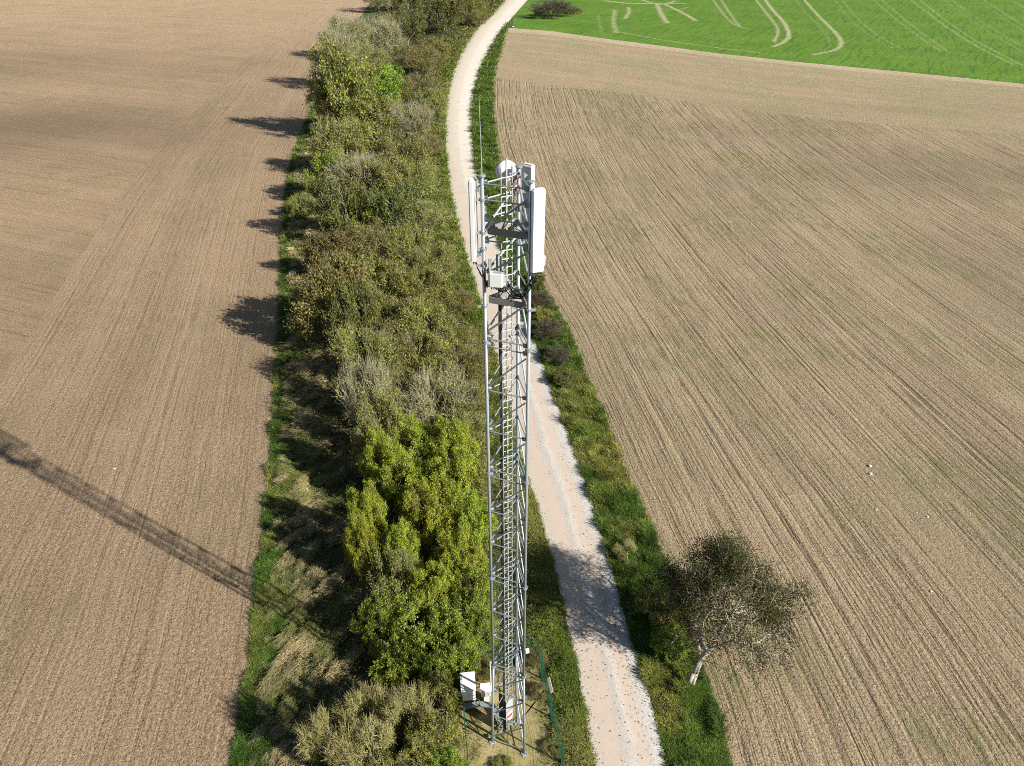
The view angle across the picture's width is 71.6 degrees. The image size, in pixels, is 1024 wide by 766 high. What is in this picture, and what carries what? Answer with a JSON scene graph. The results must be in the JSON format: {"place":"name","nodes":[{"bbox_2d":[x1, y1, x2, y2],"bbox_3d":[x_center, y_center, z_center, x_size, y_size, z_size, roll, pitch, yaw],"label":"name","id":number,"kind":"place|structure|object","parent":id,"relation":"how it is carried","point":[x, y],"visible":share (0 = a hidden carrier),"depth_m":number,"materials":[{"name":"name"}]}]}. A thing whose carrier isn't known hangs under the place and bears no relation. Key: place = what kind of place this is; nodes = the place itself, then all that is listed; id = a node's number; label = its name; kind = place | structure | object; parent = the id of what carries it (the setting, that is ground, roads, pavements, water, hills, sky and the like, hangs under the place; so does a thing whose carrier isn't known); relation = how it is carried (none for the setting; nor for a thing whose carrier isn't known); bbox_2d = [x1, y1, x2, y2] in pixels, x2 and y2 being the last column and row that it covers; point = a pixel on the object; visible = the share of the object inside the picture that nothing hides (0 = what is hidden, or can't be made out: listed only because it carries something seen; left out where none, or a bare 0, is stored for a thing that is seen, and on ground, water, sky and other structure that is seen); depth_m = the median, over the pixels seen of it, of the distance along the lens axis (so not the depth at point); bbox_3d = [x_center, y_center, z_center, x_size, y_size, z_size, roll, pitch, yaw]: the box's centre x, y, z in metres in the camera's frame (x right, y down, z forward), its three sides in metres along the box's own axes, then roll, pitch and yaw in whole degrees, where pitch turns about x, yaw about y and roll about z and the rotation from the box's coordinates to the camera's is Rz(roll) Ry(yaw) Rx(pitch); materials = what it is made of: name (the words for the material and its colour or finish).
{"place":"outdoors","nodes":[
{"label":"outdoors","id":0,"kind":"place"},
{"bbox_2d":[0,0,369,765],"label":"ploughed field","id":1,"kind":"structure","parent":0,"point":[146,146],"depth_m":70.73,"materials":[{"name":"soil"}]},
{"bbox_2d":[226,72,334,765],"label":"field rim grass","id":2,"kind":"structure","parent":0,"point":[248,697],"depth_m":50.57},
{"bbox_2d":[248,110,437,765],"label":"rough straw grass","id":3,"kind":"structure","parent":0,"point":[305,368],"depth_m":47.91,"materials":[{"name":"plant"}]},
{"bbox_2d":[240,0,724,765],"bbox_3d":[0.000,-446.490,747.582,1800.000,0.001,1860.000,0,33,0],"label":"ground","id":4,"kind":"structure","parent":0,"point":[298,544],"depth_m":47.46,"materials":[{"name":"plant"}]},
{"bbox_2d":[285,190,317,215],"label":"hedge shrub","id":5,"kind":"object","parent":4,"relation":"on","point":[293,204],"visible":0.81,"depth_m":102.19,"materials":[{"name":"green plant"}]},
{"bbox_2d":[301,143,354,197],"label":"hedge shrub","id":6,"kind":"object","parent":4,"relation":"on","point":[329,156],"visible":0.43,"depth_m":105.08,"materials":[{"name":"green plant"}]},
{"bbox_2d":[292,700,365,765],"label":"hedge shrub","id":7,"kind":"object","parent":4,"relation":"on","point":[312,742],"visible":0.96,"depth_m":34.64,"materials":[{"name":"green plant"}]},
{"bbox_2d":[299,229,367,269],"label":"hedge shrub","id":8,"kind":"object","parent":4,"relation":"on","point":[339,240],"visible":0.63,"depth_m":82.82,"materials":[{"name":"plant"}]},
{"bbox_2d":[283,248,384,343],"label":"hedge shrub","id":9,"kind":"object","parent":4,"relation":"on","point":[323,278],"visible":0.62,"depth_m":68.88,"materials":[{"name":"green plant"}]},
{"bbox_2d":[309,20,362,79],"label":"hedge shrub","id":10,"kind":"object","parent":4,"relation":"on","point":[338,40],"visible":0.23,"depth_m":174.58,"materials":[{"name":"beige plant"}]},
{"bbox_2d":[308,109,369,168],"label":"hedge shrub","id":11,"kind":"object","parent":4,"relation":"on","point":[321,137],"visible":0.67,"depth_m":115.88,"materials":[{"name":"green plant"}]},
{"bbox_2d":[313,81,367,127],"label":"hedge shrub","id":12,"kind":"object","parent":4,"relation":"on","point":[327,107],"visible":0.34,"depth_m":137.37,"materials":[{"name":"green plant"}]},
{"bbox_2d":[302,28,379,120],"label":"hedge shrub","id":13,"kind":"object","parent":4,"relation":"on","point":[358,81],"visible":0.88,"depth_m":132.38,"materials":[{"name":"green plant"}]},
{"bbox_2d":[304,170,380,237],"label":"hedge shrub","id":14,"kind":"object","parent":4,"relation":"on","point":[326,193],"visible":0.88,"depth_m":91.20,"materials":[{"name":"green plant"}]},
{"bbox_2d":[314,6,377,54],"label":"hedge shrub","id":15,"kind":"object","parent":4,"relation":"on","point":[356,26],"visible":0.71,"depth_m":213.60,"materials":[{"name":"beige plant"}]},
{"bbox_2d":[320,277,383,359],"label":"hedge shrub","id":16,"kind":"object","parent":4,"relation":"on","point":[347,310],"visible":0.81,"depth_m":66.88,"materials":[{"name":"green plant"}]},
{"bbox_2d":[325,148,389,194],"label":"hedge shrub","id":17,"kind":"object","parent":4,"relation":"on","point":[354,167],"visible":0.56,"depth_m":104.11,"materials":[{"name":"grey plant"}]},
{"bbox_2d":[340,510,382,580],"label":"hedge shrub","id":18,"kind":"object","parent":4,"relation":"on","point":[358,559],"visible":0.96,"depth_m":44.42,"materials":[{"name":"green plant"}]},
{"bbox_2d":[331,350,394,428],"bbox_3d":[-12.054,0.988,58.161,5.451,8.192,6.793,-13,35,-19],"label":"hedge shrub","id":19,"kind":"object","parent":4,"relation":"on","point":[356,388],"visible":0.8,"depth_m":57.86,"materials":[{"name":"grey plant"}]},
{"bbox_2d":[327,319,402,403],"bbox_3d":[-13.133,-2.108,62.812,6.916,8.156,6.027,-8,34,-12],"label":"hedge shrub","id":20,"kind":"object","parent":4,"relation":"on","point":[347,354],"visible":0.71,"depth_m":61.50,"materials":[{"name":"green plant"}]},
{"bbox_2d":[338,187,393,236],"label":"hedge shrub","id":21,"kind":"object","parent":4,"relation":"on","point":[353,214],"visible":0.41,"depth_m":93.41,"materials":[{"name":"green plant"}]},
{"bbox_2d":[330,680,402,755],"bbox_3d":[-7.538,17.167,37.012,3.957,4.196,3.567,7,34,10],"label":"hedge shrub","id":22,"kind":"object","parent":4,"relation":"on","point":[356,699],"visible":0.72,"depth_m":36.87,"materials":[{"name":"green plant"}]},
{"bbox_2d":[345,478,388,541],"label":"hedge shrub","id":23,"kind":"object","parent":4,"relation":"on","point":[367,500],"visible":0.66,"depth_m":45.91,"materials":[{"name":"green plant"}]},
{"bbox_2d":[335,249,399,312],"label":"hedge shrub","id":24,"kind":"object","parent":4,"relation":"on","point":[379,273],"visible":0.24,"depth_m":75.42,"materials":[{"name":"green plant"}]},
{"bbox_2d":[334,116,402,164],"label":"hedge shrub","id":25,"kind":"object","parent":4,"relation":"on","point":[359,144],"visible":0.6,"depth_m":118.33,"materials":[{"name":"green plant"}]},
{"bbox_2d":[340,710,397,765],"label":"hedge shrub","id":26,"kind":"object","parent":4,"relation":"on","point":[373,727],"visible":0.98,"depth_m":34.91,"materials":[{"name":"green plant"}]},
{"bbox_2d":[345,216,398,270],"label":"hedge shrub","id":27,"kind":"object","parent":4,"relation":"on","point":[372,239],"visible":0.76,"depth_m":84.09,"materials":[{"name":"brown plant"}]},
{"bbox_2d":[337,91,407,139],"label":"hedge shrub","id":28,"kind":"object","parent":4,"relation":"on","point":[384,104],"visible":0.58,"depth_m":135.04,"materials":[{"name":"green plant"}]},
{"bbox_2d":[347,590,400,650],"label":"hedge shrub","id":29,"kind":"object","parent":4,"relation":"on","point":[368,611],"visible":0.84,"depth_m":41.14,"materials":[{"name":"green plant"}]},
{"bbox_2d":[354,39,393,74],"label":"hedge shrub","id":30,"kind":"object","parent":4,"relation":"on","point":[380,54],"visible":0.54,"depth_m":187.05,"materials":[{"name":"green plant"}]},
{"bbox_2d":[356,424,404,500],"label":"hedge shrub","id":31,"kind":"object","parent":4,"relation":"on","point":[375,440],"visible":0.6,"depth_m":50.43,"materials":[{"name":"green plant"}]},
{"bbox_2d":[347,384,416,479],"bbox_3d":[-9.865,3.888,53.945,5.241,7.830,5.951,9,34,13],"label":"hedge shrub","id":32,"kind":"object","parent":4,"relation":"on","point":[377,420],"visible":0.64,"depth_m":53.04,"materials":[{"name":"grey plant"}]},
{"bbox_2d":[363,11,407,55],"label":"hedge shrub","id":33,"kind":"object","parent":4,"relation":"on","point":[389,29],"visible":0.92,"depth_m":219.55,"materials":[{"name":"beige plant"}]},
{"bbox_2d":[355,150,419,199],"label":"hedge shrub","id":34,"kind":"object","parent":4,"relation":"on","point":[377,167],"visible":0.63,"depth_m":104.63,"materials":[{"name":"green plant"}]},
{"bbox_2d":[365,61,410,104],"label":"hedge shrub","id":35,"kind":"object","parent":4,"relation":"on","point":[393,76],"visible":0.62,"depth_m":156.04,"materials":[{"name":"green plant"}]},
{"bbox_2d":[356,293,425,351],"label":"hedge shrub","id":36,"kind":"object","parent":4,"relation":"on","point":[397,306],"visible":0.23,"depth_m":68.95,"materials":[{"name":"green plant"}]},
{"bbox_2d":[359,320,428,386],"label":"hedge shrub","id":37,"kind":"object","parent":4,"relation":"on","point":[404,344],"visible":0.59,"depth_m":63.38,"materials":[{"name":"green plant"}]},
{"bbox_2d":[363,540,425,609],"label":"hedge shrub","id":38,"kind":"object","parent":4,"relation":"on","point":[403,565],"visible":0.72,"depth_m":43.15,"materials":[{"name":"green plant"}]},
{"bbox_2d":[366,632,425,690],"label":"hedge shrub","id":39,"kind":"object","parent":4,"relation":"on","point":[384,652],"visible":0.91,"depth_m":39.45,"materials":[{"name":"green plant"}]},
{"bbox_2d":[364,180,428,238],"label":"hedge shrub","id":40,"kind":"object","parent":4,"relation":"on","point":[403,198],"visible":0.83,"depth_m":92.33,"materials":[{"name":"green plant"}]},
{"bbox_2d":[373,254,424,311],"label":"hedge shrub","id":41,"kind":"object","parent":4,"relation":"on","point":[399,277],"visible":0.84,"depth_m":74.82,"materials":[{"name":"green plant"}]},
{"bbox_2d":[357,363,440,428],"bbox_3d":[-9.362,1.464,59.760,6.814,5.960,6.255,11,35,17],"label":"hedge shrub","id":42,"kind":"object","parent":4,"relation":"on","point":[402,379],"visible":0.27,"depth_m":59.04,"materials":[{"name":"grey plant"}]},
{"bbox_2d":[376,517,422,581],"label":"hedge shrub","id":43,"kind":"object","parent":4,"relation":"on","point":[400,537],"visible":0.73,"depth_m":44.69,"materials":[{"name":"green plant"}]},
{"bbox_2d":[370,446,429,513],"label":"hedge shrub","id":44,"kind":"object","parent":4,"relation":"on","point":[414,469],"visible":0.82,"depth_m":49.71,"materials":[{"name":"green plant"}]},
{"bbox_2d":[373,129,434,173],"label":"hedge shrub","id":45,"kind":"object","parent":4,"relation":"on","point":[414,149],"visible":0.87,"depth_m":117.41,"materials":[{"name":"green plant"}]},
{"bbox_2d":[376,223,432,270],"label":"hedge shrub","id":46,"kind":"object","parent":4,"relation":"on","point":[406,246],"visible":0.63,"depth_m":84.77,"materials":[{"name":"green plant"}]},
{"bbox_2d":[368,680,443,759],"bbox_3d":[-5.650,17.338,36.751,3.957,4.196,4.050,-13,35,-19],"label":"hedge shrub","id":47,"kind":"object","parent":4,"relation":"on","point":[400,706],"visible":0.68,"depth_m":36.60,"materials":[{"name":"green plant"}]},
{"bbox_2d":[377,98,435,138],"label":"hedge shrub","id":48,"kind":"object","parent":4,"relation":"on","point":[422,120],"visible":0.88,"depth_m":135.72,"materials":[{"name":"grey plant"}]},
{"bbox_2d":[386,6,428,45],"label":"hedge shrub","id":49,"kind":"object","parent":4,"relation":"on","point":[414,22],"visible":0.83,"depth_m":234.47,"materials":[{"name":"green plant"}]},
{"bbox_2d":[382,410,436,474],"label":"hedge shrub","id":50,"kind":"object","parent":4,"relation":"on","point":[419,433],"visible":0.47,"depth_m":53.14,"materials":[{"name":"green plant"}]},
{"bbox_2d":[380,729,440,765],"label":"hedge shrub","id":51,"kind":"object","parent":4,"relation":"on","point":[421,752],"visible":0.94,"depth_m":34.85,"materials":[{"name":"green plant"}]},
{"bbox_2d":[380,582,449,657],"bbox_3d":[-5.533,14.146,41.507,4.046,4.074,4.490,18,37,25],"label":"hedge shrub","id":52,"kind":"object","parent":4,"relation":"on","point":[402,612],"visible":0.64,"depth_m":40.97,"materials":[{"name":"green plant"}]},
{"bbox_2d":[386,158,443,199],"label":"hedge shrub","id":53,"kind":"object","parent":4,"relation":"on","point":[426,176],"visible":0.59,"depth_m":105.64,"materials":[{"name":"green plant"}]},
{"bbox_2d":[395,41,439,73],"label":"hedge shrub","id":54,"kind":"object","parent":4,"relation":"on","point":[426,56],"visible":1,"depth_m":194.84,"materials":[{"name":"brown plant"}]},
{"bbox_2d":[397,70,443,103],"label":"hedge shrub","id":55,"kind":"object","parent":4,"relation":"on","point":[428,82],"visible":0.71,"depth_m":159.84,"materials":[{"name":"brown plant"}]},
{"bbox_2d":[384,289,457,348],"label":"hedge shrub","id":56,"kind":"object","parent":4,"relation":"on","point":[418,306],"visible":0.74,"depth_m":69.15,"materials":[{"name":"green plant"}]},
{"bbox_2d":[396,475,461,547],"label":"hedge shrub","id":57,"kind":"object","parent":4,"relation":"on","point":[414,513],"visible":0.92,"depth_m":46.72,"materials":[{"name":"green plant"}]},
{"bbox_2d":[401,196,457,240],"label":"hedge shrub","id":58,"kind":"object","parent":4,"relation":"on","point":[431,215],"visible":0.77,"depth_m":93.81,"materials":[{"name":"green plant"}]},
{"bbox_2d":[411,84,448,116],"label":"hedge shrub","id":59,"kind":"object","parent":4,"relation":"on","point":[438,101],"visible":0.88,"depth_m":152.09,"materials":[{"name":"green plant"}]},
{"bbox_2d":[400,633,461,696],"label":"hedge shrub","id":60,"kind":"object","parent":4,"relation":"on","point":[418,659],"visible":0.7,"depth_m":39.29,"materials":[{"name":"green plant"}]},
{"bbox_2d":[405,554,457,622],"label":"hedge shrub","id":61,"kind":"object","parent":4,"relation":"on","point":[440,578],"visible":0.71,"depth_m":42.47,"materials":[{"name":"green plant"}]},
{"bbox_2d":[403,239,459,279],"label":"hedge shrub","id":62,"kind":"object","parent":4,"relation":"on","point":[420,259],"visible":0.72,"depth_m":82.84,"materials":[{"name":"green plant"}]},
{"bbox_2d":[404,326,461,395],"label":"hedge shrub","id":63,"kind":"object","parent":4,"relation":"on","point":[429,340],"visible":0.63,"depth_m":63.28,"materials":[{"name":"green plant"}]},
{"bbox_2d":[405,259,460,313],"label":"hedge shrub","id":64,"kind":"object","parent":4,"relation":"on","point":[431,274],"visible":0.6,"depth_m":75.60,"materials":[{"name":"green plant"}]},
{"bbox_2d":[402,708,468,765],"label":"hedge shrub","id":65,"kind":"object","parent":4,"relation":"on","point":[451,728],"visible":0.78,"depth_m":35.69,"materials":[{"name":"green plant"}]},
{"bbox_2d":[392,358,479,429],"bbox_3d":[-6.458,1.433,59.173,7.656,6.186,6.230,-25,41,-33],"label":"hedge shrub","id":66,"kind":"object","parent":4,"relation":"on","point":[418,405],"visible":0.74,"depth_m":58.57,"materials":[{"name":"green plant"}]},
{"bbox_2d":[411,668,462,726],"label":"hedge shrub","id":67,"kind":"object","parent":4,"relation":"on","point":[451,698],"visible":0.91,"depth_m":37.80,"materials":[{"name":"green plant"}]},
{"bbox_2d":[305,0,579,765],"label":"hedge undergrowth","id":68,"kind":"object","parent":4,"relation":"on","point":[439,79],"visible":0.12,"depth_m":54.00,"materials":[{"name":"green plant"}]},
{"bbox_2d":[419,0,467,31],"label":"hedge shrub","id":69,"kind":"object","parent":4,"relation":"on","point":[435,11],"visible":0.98,"depth_m":260.18,"materials":[{"name":"green plant"}]},
{"bbox_2d":[423,745,469,765],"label":"hedge shrub","id":70,"kind":"object","parent":4,"relation":"on","point":[444,755],"visible":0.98,"depth_m":35.04,"materials":[{"name":"green plant"}]},
{"bbox_2d":[420,412,481,479],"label":"hedge shrub","id":71,"kind":"object","parent":4,"relation":"on","point":[452,431],"visible":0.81,"depth_m":52.66,"materials":[{"name":"green plant"}]},
{"bbox_2d":[419,594,483,663],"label":"hedge shrub","id":72,"kind":"object","parent":4,"relation":"on","point":[455,614],"visible":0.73,"depth_m":41.29,"materials":[{"name":"green plant"}]},
{"bbox_2d":[426,311,479,355],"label":"hedge shrub","id":73,"kind":"object","parent":4,"relation":"on","point":[468,333],"visible":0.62,"depth_m":69.59,"materials":[{"name":"green plant"}]},
{"bbox_2d":[425,443,482,511],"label":"hedge shrub","id":74,"kind":"object","parent":4,"relation":"on","point":[459,466],"visible":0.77,"depth_m":49.20,"materials":[{"name":"green plant"}]},
{"bbox_2d":[433,625,483,676],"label":"hedge shrub","id":75,"kind":"object","parent":4,"relation":"on","point":[470,643],"visible":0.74,"depth_m":39.85,"materials":[{"name":"green plant"}]},
{"bbox_2d":[437,284,480,318],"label":"hedge shrub","id":76,"kind":"object","parent":4,"relation":"on","point":[464,301],"visible":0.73,"depth_m":76.26,"materials":[{"name":"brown plant"}]},
{"bbox_2d":[430,522,488,587],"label":"hedge shrub","id":77,"kind":"object","parent":4,"relation":"on","point":[450,556],"visible":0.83,"depth_m":44.34,"materials":[{"name":"green plant"}]},
{"bbox_2d":[434,345,492,388],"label":"hedge shrub","id":78,"kind":"object","parent":4,"relation":"on","point":[474,361],"visible":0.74,"depth_m":65.32,"materials":[{"name":"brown plant"}]},
{"bbox_2d":[442,379,493,419],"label":"hedge shrub","id":79,"kind":"object","parent":4,"relation":"on","point":[480,395],"visible":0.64,"depth_m":59.84,"materials":[{"name":"green plant"}]},
{"bbox_2d":[440,408,498,458],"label":"hedge shrub","id":80,"kind":"object","parent":4,"relation":"on","point":[481,427],"visible":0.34,"depth_m":56.02,"materials":[{"name":"green plant"}]},
{"bbox_2d":[445,488,498,551],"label":"hedge shrub","id":81,"kind":"object","parent":4,"relation":"on","point":[468,516],"visible":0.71,"depth_m":46.63,"materials":[{"name":"green plant"}]},
{"bbox_2d":[449,563,498,614],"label":"hedge shrub","id":82,"kind":"object","parent":4,"relation":"on","point":[462,589],"visible":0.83,"depth_m":42.95,"materials":[{"name":"green plant"}]},
{"bbox_2d":[457,453,499,503],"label":"hedge shrub","id":83,"kind":"object","parent":4,"relation":"on","point":[480,477],"visible":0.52,"depth_m":50.91,"materials":[{"name":"green plant"}]},
{"bbox_2d":[462,605,499,654],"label":"hedge shrub","id":84,"kind":"object","parent":4,"relation":"on","point":[484,620],"visible":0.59,"depth_m":41.26,"materials":[{"name":"green plant"}]},
{"bbox_2d":[410,0,598,765],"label":"verge grass","id":85,"kind":"structure","parent":4,"relation":"on","point":[569,658],"depth_m":51.07,"materials":[{"name":"plant"}]},
{"bbox_2d":[531,317,564,342],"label":"verge bush","id":86,"kind":"object","parent":4,"relation":"on","point":[548,324],"visible":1,"depth_m":73.13,"materials":[{"name":"brown plant"}]},
{"bbox_2d":[468,21,736,765],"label":"verge grass","id":87,"kind":"structure","parent":4,"relation":"on","point":[651,670],"depth_m":52.04,"materials":[{"name":"plant"}]},
{"bbox_2d":[634,583,683,630],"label":"verge bush","id":88,"kind":"object","parent":4,"relation":"on","point":[643,600],"visible":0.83,"depth_m":43.09,"materials":[{"name":"green plant"}]},
{"bbox_2d":[649,621,692,662],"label":"verge bush","id":89,"kind":"object","parent":4,"relation":"on","point":[658,641],"visible":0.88,"depth_m":41.32,"materials":[{"name":"green plant"}]},
{"bbox_2d":[646,521,824,686],"bbox_3d":[12.346,12.502,39.907,9.398,8.709,8.422,0,33,0],"label":"lone tree","id":90,"kind":"object","parent":4,"relation":"on","point":[733,564],"visible":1,"depth_m":38.69,"materials":[{"name":"green plant"}]},
{"bbox_2d":[458,665,558,765],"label":"compound ground","id":91,"kind":"structure","parent":0,"point":[533,713],"depth_m":38.06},
{"bbox_2d":[475,105,537,756],"bbox_3d":[-0.196,5.356,28.929,2.069,32.282,2.136,0,33,0],"label":"lattice mast","id":92,"kind":"object","parent":91,"relation":"on","point":[519,302],"visible":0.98,"depth_m":26.09,"materials":[{"name":"metal"}]},
{"bbox_2d":[468,177,481,264],"bbox_3d":[-1.111,-4.973,21.931,0.350,2.708,0.400,4,34,7],"label":"panel antenna","id":93,"kind":"object","parent":92,"relation":"attached to","point":[473,188],"visible":1,"depth_m":21.73,"materials":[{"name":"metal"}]},
{"bbox_2d":[530,187,545,274],"bbox_3d":[0.770,-4.559,21.373,0.455,2.708,0.350,-10,34,-14],"label":"panel antenna","id":94,"kind":"object","parent":92,"relation":"attached to","point":[537,260],"visible":1,"depth_m":21.17,"materials":[{"name":"plastic"}]},
{"bbox_2d":[461,659,559,765],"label":"compound weeds","id":95,"kind":"object","parent":91,"relation":"on","point":[468,733],"visible":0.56,"depth_m":38.85,"materials":[{"name":"green plant"}]},
{"bbox_2d":[458,635,564,765],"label":"fence","id":96,"kind":"object","parent":91,"relation":"on","point":[543,673],"visible":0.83,"depth_m":38.54,"materials":[{"name":"metal"}]},
{"bbox_2d":[445,0,668,765],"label":"gravel track","id":97,"kind":"structure","parent":0,"point":[558,500],"depth_m":50.62,"materials":[{"name":"gravel"}]},
{"bbox_2d":[491,28,1023,765],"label":"tilled field","id":98,"kind":"structure","parent":0,"point":[789,296],"depth_m":72.55,"materials":[{"name":"soil"}]},
{"bbox_2d":[513,0,1023,83],"bbox_3d":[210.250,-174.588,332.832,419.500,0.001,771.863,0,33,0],"label":"crop field","id":99,"kind":"structure","parent":0,"point":[978,39],"depth_m":276.39,"materials":[{"name":"plant"}]},
{"bbox_2d":[523,0,577,17],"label":"field bush","id":100,"kind":"object","parent":99,"relation":"on","point":[565,9],"visible":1,"depth_m":304.90,"materials":[{"name":"green plant"}]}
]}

